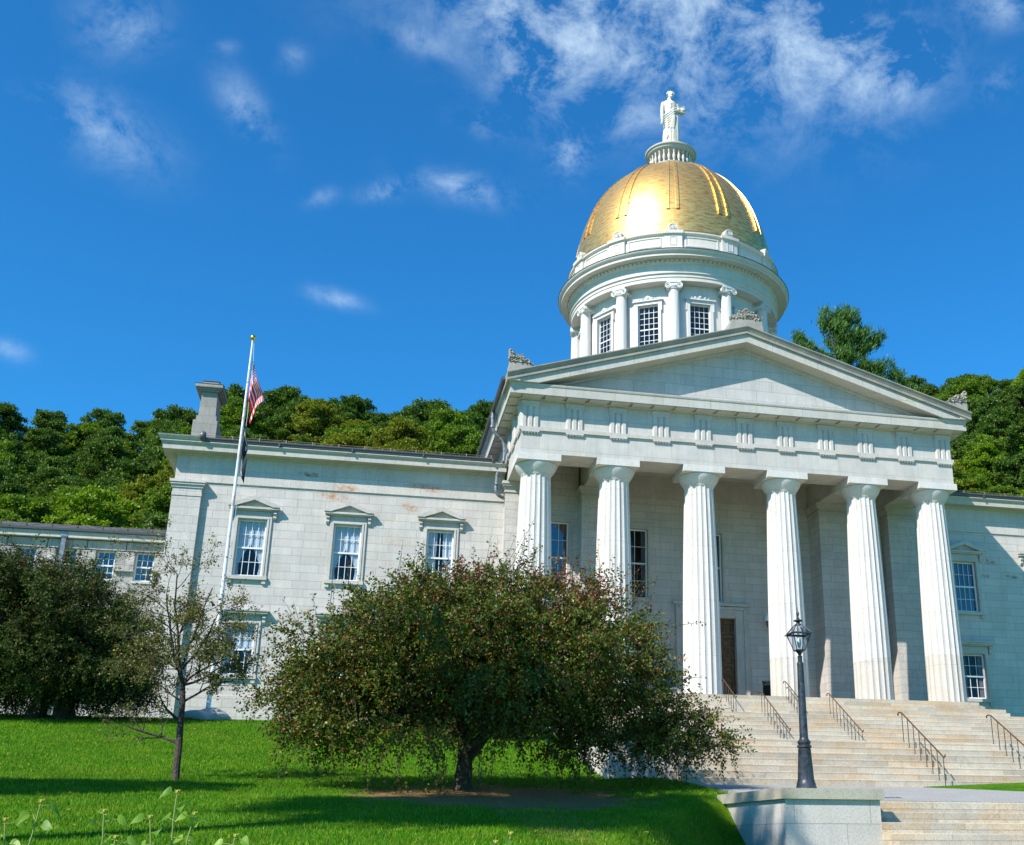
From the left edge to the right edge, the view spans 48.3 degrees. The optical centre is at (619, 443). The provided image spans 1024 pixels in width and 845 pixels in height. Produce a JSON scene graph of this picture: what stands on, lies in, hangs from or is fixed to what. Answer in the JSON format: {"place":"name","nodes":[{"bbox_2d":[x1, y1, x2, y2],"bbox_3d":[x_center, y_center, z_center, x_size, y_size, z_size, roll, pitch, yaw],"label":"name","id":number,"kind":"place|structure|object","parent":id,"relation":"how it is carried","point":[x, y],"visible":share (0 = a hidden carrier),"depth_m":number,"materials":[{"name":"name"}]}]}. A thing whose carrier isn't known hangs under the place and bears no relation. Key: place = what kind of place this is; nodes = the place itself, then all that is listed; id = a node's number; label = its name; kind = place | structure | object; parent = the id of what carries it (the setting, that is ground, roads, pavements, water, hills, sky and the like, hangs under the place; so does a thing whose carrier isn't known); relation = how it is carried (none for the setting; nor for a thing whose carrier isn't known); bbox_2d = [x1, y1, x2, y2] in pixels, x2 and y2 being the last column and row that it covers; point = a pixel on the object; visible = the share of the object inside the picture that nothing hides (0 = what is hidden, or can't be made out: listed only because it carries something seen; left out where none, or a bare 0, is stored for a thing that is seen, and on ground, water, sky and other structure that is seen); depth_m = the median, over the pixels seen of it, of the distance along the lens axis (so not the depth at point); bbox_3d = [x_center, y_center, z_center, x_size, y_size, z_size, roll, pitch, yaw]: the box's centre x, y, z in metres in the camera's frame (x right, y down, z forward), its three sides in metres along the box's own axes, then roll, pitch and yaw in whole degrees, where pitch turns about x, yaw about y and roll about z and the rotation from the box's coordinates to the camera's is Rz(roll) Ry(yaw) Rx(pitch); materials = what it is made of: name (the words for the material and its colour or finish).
{"place":"outdoors","nodes":[
{"label":"outdoors","id":0,"kind":"place"},
{"bbox_2d":[0,799,60,844],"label":"sunflower plant","id":1,"kind":"object","parent":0,"point":[25,815],"visible":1,"depth_m":6.36,"materials":[{"name":"green plant"}]},
{"bbox_2d":[86,809,136,844],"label":"sunflower plant","id":2,"kind":"object","parent":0,"point":[120,819],"visible":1,"depth_m":6.46,"materials":[{"name":"green plant"}]},
{"bbox_2d":[130,786,208,844],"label":"sunflower plant","id":3,"kind":"object","parent":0,"point":[188,839],"visible":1,"depth_m":6.53,"materials":[{"name":"green plant"}]},
{"bbox_2d":[0,713,734,844],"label":"grass","id":4,"kind":"structure","parent":0,"point":[128,780],"depth_m":22.92,"materials":[{"name":"green plant"}]},
{"bbox_2d":[0,443,1023,844],"bbox_3d":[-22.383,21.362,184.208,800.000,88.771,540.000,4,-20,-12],"label":"ground","id":5,"kind":"structure","parent":0,"point":[552,797],"depth_m":23.57,"materials":[{"name":"green plant"}]},
{"bbox_2d":[0,449,27,488],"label":"forest tree","id":6,"kind":"object","parent":5,"relation":"on","point":[19,468],"visible":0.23,"depth_m":127.75,"materials":[{"name":"green plant"}]},
{"bbox_2d":[0,426,28,468],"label":"forest tree","id":7,"kind":"object","parent":5,"relation":"on","point":[11,437],"visible":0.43,"depth_m":136.55,"materials":[{"name":"green plant"}]},
{"bbox_2d":[0,402,29,451],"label":"forest tree","id":8,"kind":"object","parent":5,"relation":"on","point":[12,418],"visible":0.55,"depth_m":162.67,"materials":[{"name":"green plant"}]},
{"bbox_2d":[0,464,30,496],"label":"forest tree","id":9,"kind":"object","parent":5,"relation":"on","point":[9,482],"visible":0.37,"depth_m":111.43,"materials":[{"name":"green plant"}]},
{"bbox_2d":[0,508,30,521],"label":"forest tree","id":10,"kind":"object","parent":5,"relation":"on","point":[7,515],"visible":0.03,"depth_m":90.00,"materials":[{"name":"green plant"}]},
{"bbox_2d":[14,450,48,486],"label":"forest tree","id":11,"kind":"object","parent":5,"relation":"on","point":[34,460],"visible":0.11,"depth_m":141.60,"materials":[{"name":"green plant"}]},
{"bbox_2d":[0,491,64,523],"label":"forest tree","id":12,"kind":"object","parent":5,"relation":"on","point":[22,506],"visible":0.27,"depth_m":95.91,"materials":[{"name":"green plant"}]},
{"bbox_2d":[15,426,68,457],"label":"forest tree","id":13,"kind":"object","parent":5,"relation":"on","point":[39,438],"visible":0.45,"depth_m":155.53,"materials":[{"name":"green plant"}]},
{"bbox_2d":[14,409,85,462],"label":"forest tree","id":14,"kind":"object","parent":5,"relation":"on","point":[55,420],"visible":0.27,"depth_m":167.37,"materials":[{"name":"green plant"}]},
{"bbox_2d":[23,465,77,495],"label":"forest tree","id":15,"kind":"object","parent":5,"relation":"on","point":[44,473],"visible":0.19,"depth_m":126.90,"materials":[{"name":"green plant"}]},
{"bbox_2d":[24,454,91,490],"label":"forest tree","id":16,"kind":"object","parent":5,"relation":"on","point":[66,467],"visible":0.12,"depth_m":131.87,"materials":[{"name":"green plant"}]},
{"bbox_2d":[32,475,96,500],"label":"forest tree","id":17,"kind":"object","parent":5,"relation":"on","point":[49,484],"visible":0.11,"depth_m":118.85,"materials":[{"name":"green plant"}]},
{"bbox_2d":[39,483,94,511],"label":"forest tree","id":18,"kind":"object","parent":5,"relation":"on","point":[64,489],"visible":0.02,"depth_m":109.83,"materials":[{"name":"green plant"}]},
{"bbox_2d":[58,422,103,468],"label":"forest tree","id":19,"kind":"object","parent":5,"relation":"on","point":[81,432],"visible":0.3,"depth_m":167.03,"materials":[{"name":"green plant"}]},
{"bbox_2d":[0,521,166,716],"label":"annex building","id":20,"kind":"structure","parent":5,"relation":"on","point":[96,540],"depth_m":60.07,"materials":[{"name":"stone"}]},
{"bbox_2d":[131,553,154,583],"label":"window","id":21,"kind":"structure","parent":20,"relation":"in","point":[134,581],"depth_m":60.49,"materials":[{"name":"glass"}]},
{"bbox_2d":[0,525,177,721],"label":"crabapple tree","id":22,"kind":"object","parent":5,"relation":"on","point":[54,652],"visible":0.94,"depth_m":39.52,"materials":[{"name":"green plant"}]},
{"bbox_2d":[41,484,142,528],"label":"forest tree","id":23,"kind":"object","parent":5,"relation":"on","point":[113,509],"visible":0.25,"depth_m":96.69,"materials":[{"name":"green plant"}]},
{"bbox_2d":[78,407,126,443],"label":"forest tree","id":24,"kind":"object","parent":5,"relation":"on","point":[105,418],"visible":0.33,"depth_m":176.98,"materials":[{"name":"green plant"}]},
{"bbox_2d":[76,435,132,485],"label":"forest tree","id":25,"kind":"object","parent":5,"relation":"on","point":[114,454],"visible":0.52,"depth_m":143.20,"materials":[{"name":"green plant"}]},
{"bbox_2d":[84,425,137,478],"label":"forest tree","id":26,"kind":"object","parent":5,"relation":"on","point":[118,431],"visible":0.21,"depth_m":156.72,"materials":[{"name":"green plant"}]},
{"bbox_2d":[92,476,131,489],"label":"forest tree","id":27,"kind":"object","parent":5,"relation":"on","point":[102,482],"visible":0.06,"depth_m":127.13,"materials":[{"name":"green plant"}]},
{"bbox_2d":[102,459,154,485],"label":"forest tree","id":28,"kind":"object","parent":5,"relation":"on","point":[132,470],"visible":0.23,"depth_m":132.31,"materials":[{"name":"green plant"}]},
{"bbox_2d":[129,420,152,454],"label":"forest tree","id":29,"kind":"object","parent":5,"relation":"on","point":[141,427],"visible":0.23,"depth_m":174.42,"materials":[{"name":"green plant"}]},
{"bbox_2d":[118,469,174,525],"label":"forest tree","id":30,"kind":"object","parent":5,"relation":"on","point":[156,482],"visible":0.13,"depth_m":113.57,"materials":[{"name":"green plant"}]},
{"bbox_2d":[126,483,172,524],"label":"forest tree","id":31,"kind":"object","parent":5,"relation":"on","point":[154,501],"visible":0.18,"depth_m":106.46,"materials":[{"name":"green plant"}]},
{"bbox_2d":[140,511,168,529],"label":"forest tree","id":32,"kind":"object","parent":5,"relation":"on","point":[159,522],"visible":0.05,"depth_m":95.77,"materials":[{"name":"green plant"}]},
{"bbox_2d":[148,447,173,475],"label":"forest tree","id":33,"kind":"object","parent":5,"relation":"on","point":[160,457],"visible":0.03,"depth_m":135.20,"materials":[{"name":"green plant"}]},
{"bbox_2d":[134,425,188,475],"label":"forest tree","id":34,"kind":"object","parent":5,"relation":"on","point":[156,442],"visible":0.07,"depth_m":140.21,"materials":[{"name":"green plant"}]},
{"bbox_2d":[138,418,190,458],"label":"forest tree","id":35,"kind":"object","parent":5,"relation":"on","point":[168,423],"visible":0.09,"depth_m":148.49,"materials":[{"name":"green plant"}]},
{"bbox_2d":[144,404,197,460],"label":"forest tree","id":36,"kind":"object","parent":5,"relation":"on","point":[161,416],"visible":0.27,"depth_m":152.56,"materials":[{"name":"green plant"}]},
{"bbox_2d":[92,507,280,780],"bbox_3d":[-10.616,5.098,27.587,4.486,6.625,3.610,4,-20,-12],"label":"young tree","id":37,"kind":"object","parent":5,"relation":"on","point":[214,646],"visible":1,"depth_m":27.43,"materials":[{"name":"green plant"}]},
{"bbox_2d":[160,424,242,470],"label":"forest tree","id":38,"kind":"object","parent":5,"relation":"on","point":[227,433],"visible":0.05,"depth_m":131.91,"materials":[{"name":"green plant"}]},
{"bbox_2d":[177,707,231,720],"bbox_3d":[-15.802,10.370,43.219,2.001,0.587,1.540,4,-20,-12],"label":"boulder","id":39,"kind":"object","parent":5,"relation":"on","point":[212,713],"visible":0.73,"depth_m":42.72,"materials":[{"name":"stone"}]},
{"bbox_2d":[206,335,255,707],"bbox_3d":[-15.928,3.055,46.540,0.440,16.470,0.440,4,-20,-12],"label":"flagpole","id":40,"kind":"object","parent":5,"relation":"on","point":[225,565],"visible":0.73,"depth_m":46.64,"materials":[{"name":"white metal"}]},
{"bbox_2d":[241,422,247,483],"bbox_3d":[-15.669,0.356,47.435,0.293,2.743,0.267,4,-20,-12],"label":"black flag","id":41,"kind":"object","parent":40,"relation":"hanging from","point":[244,449],"visible":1,"depth_m":47.40,"materials":[{"name":"fabric"}]},
{"bbox_2d":[248,363,262,422],"bbox_3d":[-15.484,-2.150,48.373,0.596,2.992,0.317,9,-21,-23],"label":"striped flag","id":42,"kind":"object","parent":40,"relation":"hanging from","point":[255,398],"visible":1,"depth_m":48.39,"materials":[{"name":"fabric"}]},
{"bbox_2d":[199,396,267,434],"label":"forest tree","id":43,"kind":"object","parent":5,"relation":"on","point":[231,412],"visible":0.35,"depth_m":148.37,"materials":[{"name":"green plant"}]},
{"bbox_2d":[198,383,272,433],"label":"forest tree","id":44,"kind":"object","parent":5,"relation":"on","point":[234,390],"visible":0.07,"depth_m":155.57,"materials":[{"name":"green plant"}]},
{"bbox_2d":[229,426,269,441],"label":"forest tree","id":45,"kind":"object","parent":5,"relation":"on","point":[236,433],"visible":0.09,"depth_m":137.67,"materials":[{"name":"green plant"}]},
{"bbox_2d":[257,384,300,438],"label":"forest tree","id":46,"kind":"object","parent":5,"relation":"on","point":[282,395],"visible":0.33,"depth_m":164.70,"materials":[{"name":"green plant"}]},
{"bbox_2d":[263,394,321,442],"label":"forest tree","id":47,"kind":"object","parent":5,"relation":"on","point":[282,414],"visible":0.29,"depth_m":149.28,"materials":[{"name":"green plant"}]},
{"bbox_2d":[283,398,343,444],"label":"forest tree","id":48,"kind":"object","parent":5,"relation":"on","point":[302,421],"visible":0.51,"depth_m":144.63,"materials":[{"name":"green plant"}]},
{"bbox_2d":[322,394,377,430],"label":"forest tree","id":49,"kind":"object","parent":5,"relation":"on","point":[358,407],"visible":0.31,"depth_m":161.69,"materials":[{"name":"green plant"}]},
{"bbox_2d":[322,429,382,449],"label":"forest tree","id":50,"kind":"object","parent":5,"relation":"on","point":[354,438],"visible":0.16,"depth_m":123.23,"materials":[{"name":"green plant"}]},
{"bbox_2d":[366,411,402,429],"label":"forest tree","id":51,"kind":"object","parent":5,"relation":"on","point":[381,418],"visible":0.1,"depth_m":159.92,"materials":[{"name":"green plant"}]},
{"bbox_2d":[366,416,435,453],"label":"forest tree","id":52,"kind":"object","parent":5,"relation":"on","point":[397,429],"visible":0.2,"depth_m":130.33,"materials":[{"name":"green plant"}]},
{"bbox_2d":[378,437,431,453],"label":"forest tree","id":53,"kind":"object","parent":5,"relation":"on","point":[406,444],"visible":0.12,"depth_m":126.69,"materials":[{"name":"green plant"}]},
{"bbox_2d":[400,397,455,442],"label":"forest tree","id":54,"kind":"object","parent":5,"relation":"on","point":[412,411],"visible":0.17,"depth_m":146.45,"materials":[{"name":"green plant"}]},
{"bbox_2d":[420,406,479,456],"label":"forest tree","id":55,"kind":"object","parent":5,"relation":"on","point":[451,417],"visible":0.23,"depth_m":137.98,"materials":[{"name":"green plant"}]},
{"bbox_2d":[432,423,481,455],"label":"forest tree","id":56,"kind":"object","parent":5,"relation":"on","point":[466,439],"visible":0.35,"depth_m":132.38,"materials":[{"name":"green plant"}]},
{"bbox_2d":[467,399,493,424],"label":"forest tree","id":57,"kind":"object","parent":5,"relation":"on","point":[482,408],"visible":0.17,"depth_m":168.87,"materials":[{"name":"green plant"}]},
{"bbox_2d":[233,520,757,797],"bbox_3d":[-2.576,5.309,27.063,12.428,6.952,7.948,4,-20,-12],"label":"crabapple tree","id":58,"kind":"object","parent":5,"relation":"on","point":[458,663],"visible":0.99,"depth_m":25.48,"materials":[{"name":"green plant"}]},
{"bbox_2d":[139,141,1023,720],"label":"government building","id":59,"kind":"structure","parent":5,"relation":"on","point":[691,433],"depth_m":57.24,"materials":[{"name":"stone"}]},
{"bbox_2d":[215,608,268,682],"bbox_3d":[-17.755,9.458,52.880,2.400,3.390,0.602,4,-20,-12],"label":"window","id":60,"kind":"structure","parent":59,"relation":"in","point":[262,614],"depth_m":53.21,"materials":[{"name":"stone"}]},
{"bbox_2d":[226,495,279,583],"bbox_3d":[-17.740,4.639,54.589,2.400,4.295,0.602,4,-20,-12],"label":"window","id":61,"kind":"structure","parent":59,"relation":"in","point":[254,532],"depth_m":54.82,"materials":[{"name":"stone"}]},
{"bbox_2d":[324,501,373,587],"bbox_3d":[-13.346,4.980,55.514,2.400,4.295,0.602,4,-20,-12],"label":"window","id":62,"kind":"structure","parent":59,"relation":"in","point":[352,539],"depth_m":55.74,"materials":[{"name":"stone"}]},
{"bbox_2d":[418,507,465,592],"bbox_3d":[-8.931,5.323,56.444,2.400,4.295,0.602,4,-20,-12],"label":"window","id":63,"kind":"structure","parent":59,"relation":"in","point":[441,519],"depth_m":56.76,"materials":[{"name":"stone"}]},
{"bbox_2d":[551,515,574,596],"bbox_3d":[-3.326,5.888,58.117,2.040,4.460,0.422,4,-20,-12],"label":"window","id":64,"kind":"structure","parent":59,"relation":"in","point":[565,550],"depth_m":58.59,"materials":[{"name":"stone"}]},
{"bbox_2d":[592,307,615,353],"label":"window","id":65,"kind":"structure","parent":59,"relation":"in","point":[605,312],"depth_m":67.81,"materials":[{"name":"white paint"}]},
{"bbox_2d":[630,523,652,605],"bbox_3d":[0.835,6.342,59.556,1.920,4.390,0.422,4,-20,-12],"label":"window","id":66,"kind":"structure","parent":59,"relation":"in","point":[645,534],"depth_m":59.82,"materials":[{"name":"stone"}]},
{"bbox_2d":[632,296,663,346],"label":"window","id":67,"kind":"structure","parent":59,"relation":"in","point":[648,300],"depth_m":66.24,"materials":[{"name":"white paint"}]},
{"bbox_2d":[660,89,685,141],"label":"statue","id":68,"kind":"object","parent":59,"relation":"on","point":[670,109],"visible":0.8,"depth_m":76.99,"materials":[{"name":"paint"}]},
{"bbox_2d":[684,295,715,336],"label":"window","id":69,"kind":"structure","parent":59,"relation":"in","point":[699,300],"depth_m":66.19,"materials":[{"name":"white paint"}]},
{"bbox_2d":[716,528,727,606],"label":"window","id":70,"kind":"structure","parent":59,"relation":"in","point":[720,545],"depth_m":60.64,"materials":[{"name":"stone"}]},
{"bbox_2d":[720,619,735,694],"bbox_3d":[5.431,11.507,58.945,1.260,4.730,0.170,4,-20,-12],"label":"door","id":71,"kind":"structure","parent":59,"relation":"in","point":[726,626],"depth_m":59.15,"materials":[{"name":"brown wood"}]},
{"bbox_2d":[950,540,985,618],"bbox_3d":[19.063,7.497,62.340,2.400,4.295,0.602,4,-20,-12],"label":"window","id":72,"kind":"structure","parent":59,"relation":"in","point":[964,551],"depth_m":62.58,"materials":[{"name":"stone"}]},
{"bbox_2d":[961,640,994,705],"bbox_3d":[19.049,12.315,60.631,2.400,3.390,0.602,4,-20,-12],"label":"window","id":73,"kind":"structure","parent":59,"relation":"in","point":[969,648],"depth_m":60.89,"materials":[{"name":"stone"}]},
{"bbox_2d":[575,726,676,779],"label":"stair wall","id":74,"kind":"structure","parent":5,"relation":"on","point":[604,774],"depth_m":31.27,"materials":[{"name":"stone"}]},
{"bbox_2d":[544,693,1023,786],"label":"stone stairs","id":75,"kind":"structure","parent":5,"relation":"on","point":[882,754],"depth_m":34.40,"materials":[{"name":"stone"}]},
{"bbox_2d":[759,691,790,738],"bbox_3d":[6.189,11.016,45.081,0.064,2.688,3.452,4,-20,-12],"label":"handrail","id":76,"kind":"object","parent":75,"relation":"on","point":[773,715],"visible":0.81,"depth_m":45.18,"materials":[{"name":"brown metal"}]},
{"bbox_2d":[826,693,863,740],"bbox_3d":[9.109,11.243,45.697,0.064,2.688,3.452,4,-20,-12],"label":"handrail","id":77,"kind":"object","parent":75,"relation":"on","point":[843,717],"visible":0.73,"depth_m":45.75,"materials":[{"name":"brown metal"}]},
{"bbox_2d":[897,712,945,785],"bbox_3d":[8.856,8.926,33.188,0.064,2.340,2.780,4,-20,-12],"label":"handrail","id":78,"kind":"object","parent":75,"relation":"on","point":[933,746],"visible":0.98,"depth_m":33.03,"materials":[{"name":"brown metal"}]},
{"bbox_2d":[986,714,1023,768],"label":"handrail","id":79,"kind":"object","parent":75,"relation":"on","point":[1004,738],"visible":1,"depth_m":34.27,"materials":[{"name":"brown metal"}]},
{"bbox_2d":[717,788,884,844],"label":"stone pier","id":80,"kind":"structure","parent":5,"relation":"on","point":[809,816],"depth_m":21.67,"materials":[{"name":"stone"}]},
{"bbox_2d":[784,607,816,787],"bbox_3d":[3.624,5.002,22.478,0.490,3.540,0.490,4,-20,-12],"label":"street lamp","id":81,"kind":"object","parent":80,"relation":"on","point":[805,773],"visible":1,"depth_m":22.23,"materials":[{"name":"black metal"}]},
{"bbox_2d":[789,302,916,389],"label":"pine tree","id":82,"kind":"object","parent":5,"relation":"on","point":[851,346],"visible":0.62,"depth_m":101.49,"materials":[{"name":"green plant"}]},
{"bbox_2d":[901,375,928,389],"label":"forest tree","id":83,"kind":"object","parent":5,"relation":"on","point":[919,381],"visible":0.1,"depth_m":203.64,"materials":[{"name":"green plant"}]},
{"bbox_2d":[915,383,950,395],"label":"forest tree","id":84,"kind":"object","parent":5,"relation":"on","point":[930,389],"visible":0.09,"depth_m":195.26,"materials":[{"name":"green plant"}]},
{"bbox_2d":[880,801,1023,844],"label":"stone stairs","id":85,"kind":"structure","parent":5,"relation":"on","point":[936,823],"depth_m":22.24,"materials":[{"name":"stone"}]},
{"bbox_2d":[950,433,972,469],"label":"forest tree","id":86,"kind":"object","parent":5,"relation":"on","point":[958,444],"visible":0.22,"depth_m":167.34,"materials":[{"name":"green plant"}]},
{"bbox_2d":[937,376,987,431],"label":"forest tree","id":87,"kind":"object","parent":5,"relation":"on","point":[971,387],"visible":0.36,"depth_m":182.45,"materials":[{"name":"green plant"}]},
{"bbox_2d":[950,447,979,493],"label":"forest tree","id":88,"kind":"object","parent":5,"relation":"on","point":[955,467],"visible":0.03,"depth_m":143.97,"materials":[{"name":"green plant"}]},
{"bbox_2d":[953,470,992,493],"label":"forest tree","id":89,"kind":"object","parent":5,"relation":"on","point":[981,479],"visible":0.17,"depth_m":149.88,"materials":[{"name":"green plant"}]},
{"bbox_2d":[926,782,1023,790],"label":"lawn verge","id":90,"kind":"structure","parent":5,"relation":"on","point":[1019,786],"depth_m":31.10,"materials":[{"name":"green plant"}]},
{"bbox_2d":[962,442,1003,489],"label":"forest tree","id":91,"kind":"object","parent":5,"relation":"on","point":[972,465],"visible":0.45,"depth_m":160.28,"materials":[{"name":"green plant"}]},
{"bbox_2d":[958,432,1008,476],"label":"forest tree","id":92,"kind":"object","parent":5,"relation":"on","point":[987,438],"visible":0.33,"depth_m":162.48,"materials":[{"name":"green plant"}]},
{"bbox_2d":[964,395,1008,444],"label":"forest tree","id":93,"kind":"object","parent":5,"relation":"on","point":[982,407],"visible":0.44,"depth_m":174.77,"materials":[{"name":"green plant"}]},
{"bbox_2d":[972,374,1001,396],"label":"forest tree","id":94,"kind":"object","parent":5,"relation":"on","point":[989,383],"visible":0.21,"depth_m":192.59,"materials":[{"name":"green plant"}]},
{"bbox_2d":[970,407,1023,456],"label":"forest tree","id":95,"kind":"object","parent":5,"relation":"on","point":[1001,418],"visible":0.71,"depth_m":169.82,"materials":[{"name":"green plant"}]},
{"bbox_2d":[985,484,1018,495],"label":"forest tree","id":96,"kind":"object","parent":5,"relation":"on","point":[1002,489],"visible":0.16,"depth_m":145.87,"materials":[{"name":"green plant"}]},
{"bbox_2d":[988,453,1023,495],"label":"forest tree","id":97,"kind":"object","parent":5,"relation":"on","point":[1004,463],"visible":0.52,"depth_m":155.11,"materials":[{"name":"green plant"}]},
{"bbox_2d":[989,385,1023,431],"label":"forest tree","id":98,"kind":"object","parent":5,"relation":"on","point":[999,394],"visible":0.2,"depth_m":184.13,"materials":[{"name":"green plant"}]},
{"bbox_2d":[1002,381,1023,433],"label":"forest tree","id":99,"kind":"object","parent":5,"relation":"on","point":[1017,393],"visible":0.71,"depth_m":180.45,"materials":[{"name":"green plant"}]},
{"bbox_2d":[0,0,1023,435],"label":"sky","id":100,"kind":"structure","parent":0,"point":[395,198],"materials":[{"name":"blue"}]},
{"bbox_2d":[695,784,1023,802],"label":"path","id":101,"kind":"structure","parent":0,"point":[908,794],"depth_m":26.98,"materials":[{"name":"concrete"}]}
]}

